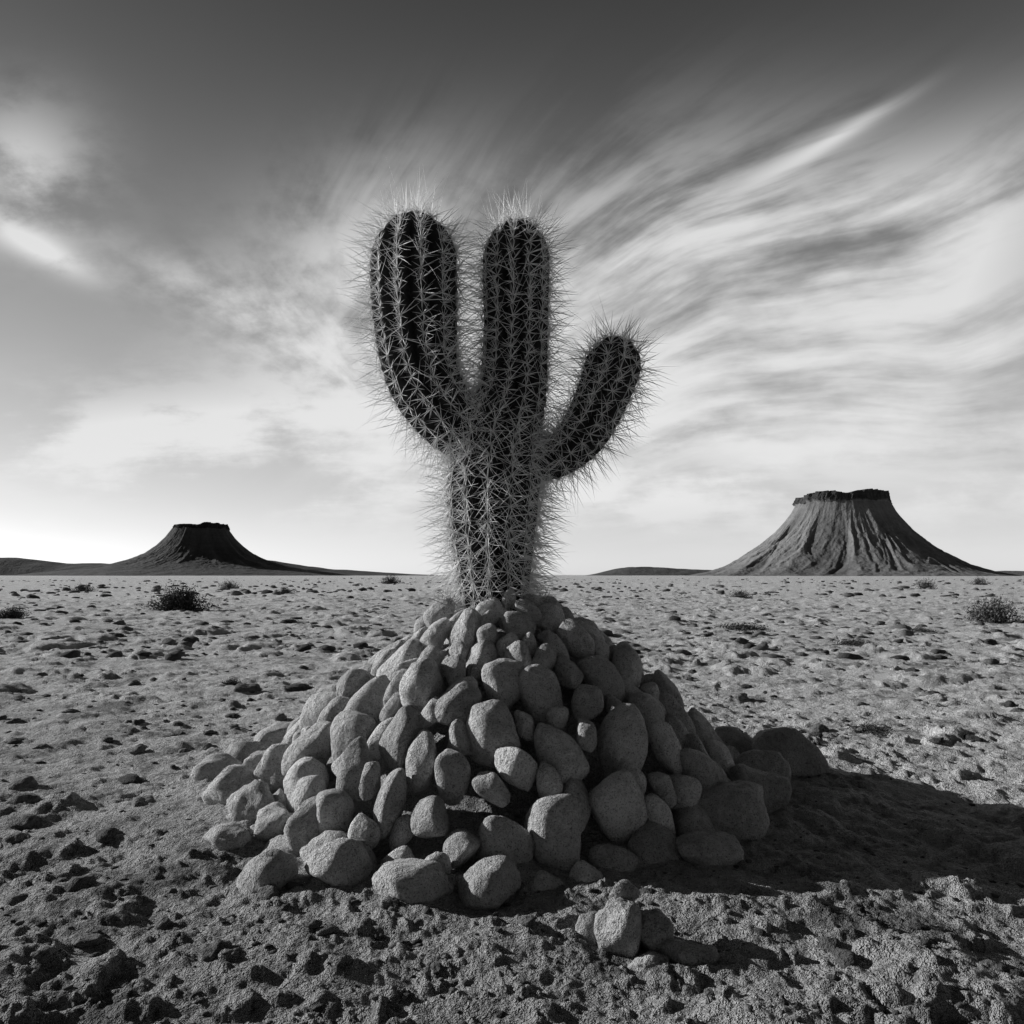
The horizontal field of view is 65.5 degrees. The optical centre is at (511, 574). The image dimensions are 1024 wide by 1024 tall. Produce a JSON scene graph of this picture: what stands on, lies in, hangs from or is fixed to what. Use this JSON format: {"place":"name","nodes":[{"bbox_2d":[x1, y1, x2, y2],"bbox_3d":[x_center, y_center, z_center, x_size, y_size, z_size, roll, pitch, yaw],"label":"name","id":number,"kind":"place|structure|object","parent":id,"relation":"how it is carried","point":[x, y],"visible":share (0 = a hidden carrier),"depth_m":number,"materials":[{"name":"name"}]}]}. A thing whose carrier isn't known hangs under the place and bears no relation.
{"place":"outdoors","nodes":[
{"label":"outdoors","id":0,"kind":"place"},
{"bbox_2d":[0,557,439,575],"bbox_3d":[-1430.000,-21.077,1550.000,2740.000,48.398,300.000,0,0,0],"label":"hills","id":1,"kind":"structure","parent":0,"point":[12,566],"depth_m":1469.41,"materials":[{"name":"grey stone"}]},
{"bbox_2d":[335,163,677,613],"bbox_3d":[-0.038,-0.794,3.793,1.656,2.302,0.880,0,0,0],"label":"cactus","id":2,"kind":"object","parent":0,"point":[498,447],"visible":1,"depth_m":3.65,"materials":[{"name":"grey plant"}]},
{"bbox_2d":[0,575,1023,1023],"bbox_3d":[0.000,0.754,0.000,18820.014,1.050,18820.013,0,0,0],"label":"desert ground","id":3,"kind":"structure","parent":0,"point":[880,809],"depth_m":2.93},
{"bbox_2d":[0,605,31,618],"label":"desert shrub","id":4,"kind":"object","parent":3,"relation":"on","point":[13,613],"visible":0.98,"depth_m":17.72,"materials":[{"name":"grey plant"}]},
{"bbox_2d":[68,582,96,591],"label":"desert shrub","id":5,"kind":"object","parent":3,"relation":"on","point":[82,588],"visible":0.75,"depth_m":49.93,"materials":[{"name":"grey plant"}]},
{"bbox_2d":[136,581,218,610],"bbox_3d":[-8.935,0.650,21.329,2.248,0.951,1.745,0,0,0],"label":"desert shrub","id":6,"kind":"object","parent":3,"relation":"on","point":[176,599],"visible":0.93,"depth_m":21.09,"materials":[{"name":"grey plant"}]},
{"bbox_2d":[7,522,362,575],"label":"mesa","id":7,"kind":"structure","parent":3,"relation":"on","point":[209,549],"depth_m":1212.15,"materials":[{"name":"black stone"}]},
{"bbox_2d":[218,580,241,588],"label":"desert shrub","id":8,"kind":"object","parent":3,"relation":"on","point":[229,585],"visible":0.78,"depth_m":61.75,"materials":[{"name":"grey plant"}]},
{"bbox_2d":[220,677,244,685],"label":"desert shrub","id":9,"kind":"object","parent":3,"relation":"on","point":[230,682],"visible":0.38,"depth_m":7.27,"materials":[{"name":"grey plant"}]},
{"bbox_2d":[275,587,295,593],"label":"desert shrub","id":10,"kind":"object","parent":3,"relation":"on","point":[285,591],"visible":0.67,"depth_m":39.90,"materials":[{"name":"grey plant"}]},
{"bbox_2d":[379,574,403,583],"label":"desert shrub","id":11,"kind":"object","parent":3,"relation":"on","point":[390,580],"visible":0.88,"depth_m":99.68,"materials":[{"name":"grey plant"}]},
{"bbox_2d":[191,587,830,910],"bbox_3d":[0.020,0.594,3.764,2.883,1.101,2.734,0,0,-31],"label":"rock pile","id":12,"kind":"object","parent":3,"relation":"on","point":[720,791],"visible":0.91,"depth_m":2.92,"materials":[{"name":"stone"}]},
{"bbox_2d":[420,582,465,606],"bbox_3d":[-0.273,0.091,3.689,0.242,0.128,0.268,0,0,33],"label":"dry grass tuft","id":13,"kind":"object","parent":12,"relation":"on","point":[452,599],"visible":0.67,"depth_m":3.68,"materials":[{"name":"grey plant"}]},
{"bbox_2d":[526,586,562,602],"bbox_3d":[0.126,0.082,3.703,0.209,0.110,0.141,0,0,-27],"label":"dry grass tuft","id":14,"kind":"object","parent":12,"relation":"on","point":[544,595],"visible":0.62,"depth_m":3.69,"materials":[{"name":"grey plant"}]},
{"bbox_2d":[0,578,1023,1023],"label":"scattered stones","id":15,"kind":"object","parent":3,"relation":"on","point":[834,946],"visible":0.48,"depth_m":4.57,"materials":[{"name":"grey stone"}]},
{"bbox_2d":[575,879,719,970],"bbox_3d":[0.353,0.946,2.113,0.375,0.208,0.190,0,0,38],"label":"rock cluster","id":16,"kind":"object","parent":3,"relation":"on","point":[621,923],"visible":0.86,"depth_m":2.09,"materials":[{"name":"stone"}]},
{"bbox_2d":[725,590,752,598],"bbox_3d":[9.759,0.856,34.111,1.212,0.606,1.236,0,0,-45],"label":"desert shrub","id":17,"kind":"object","parent":3,"relation":"on","point":[741,594],"visible":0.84,"depth_m":33.88,"materials":[{"name":"grey plant"}]},
{"bbox_2d":[711,621,774,631],"bbox_3d":[4.235,0.974,14.496,1.085,0.291,1.320,0,0,0],"label":"desert shrub","id":18,"kind":"object","parent":3,"relation":"on","point":[741,627],"visible":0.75,"depth_m":14.41,"materials":[{"name":"grey plant"}]},
{"bbox_2d":[831,638,867,646],"bbox_3d":[4.880,0.993,11.478,0.562,0.175,0.595,0,0,0],"label":"desert shrub","id":19,"kind":"object","parent":3,"relation":"on","point":[852,642],"visible":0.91,"depth_m":11.47,"materials":[{"name":"grey plant"}]},
{"bbox_2d":[686,488,1020,575],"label":"mesa","id":20,"kind":"structure","parent":3,"relation":"on","point":[867,532],"depth_m":854.38,"materials":[{"name":"grey stone"}]},
{"bbox_2d":[845,720,896,735],"bbox_3d":[2.372,1.015,5.252,0.322,0.108,0.355,0,0,27],"label":"desert shrub","id":21,"kind":"object","parent":3,"relation":"on","point":[874,727],"visible":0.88,"depth_m":5.23,"materials":[{"name":"grey plant"}]},
{"bbox_2d":[910,625,936,632],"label":"desert shrub","id":22,"kind":"object","parent":3,"relation":"on","point":[921,629],"visible":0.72,"depth_m":13.94,"materials":[{"name":"grey plant"}]},
{"bbox_2d":[913,578,937,588],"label":"desert shrub","id":23,"kind":"object","parent":3,"relation":"on","point":[925,585],"visible":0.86,"depth_m":49.95,"materials":[{"name":"grey plant"}]},
{"bbox_2d":[965,576,992,584],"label":"desert shrub","id":24,"kind":"object","parent":3,"relation":"on","point":[978,581],"visible":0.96,"depth_m":69.84,"materials":[{"name":"grey plant"}]},
{"bbox_2d":[961,592,1023,623],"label":"desert shrub","id":25,"kind":"object","parent":3,"relation":"on","point":[993,613],"visible":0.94,"depth_m":16.45,"materials":[{"name":"grey plant"}]},
{"bbox_2d":[0,0,1023,574],"label":"sky","id":26,"kind":"structure","parent":0,"point":[817,205],"materials":[{"name":"grey"}]},
{"bbox_2d":[586,567,710,575],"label":"hills","id":27,"kind":"structure","parent":0,"point":[645,571],"depth_m":1525.57,"materials":[{"name":"grey stone"}]},
{"bbox_2d":[998,571,1023,575],"bbox_3d":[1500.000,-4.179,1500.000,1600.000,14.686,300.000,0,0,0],"label":"hills","id":28,"kind":"structure","parent":0,"point":[1021,573],"depth_m":1431.24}
]}

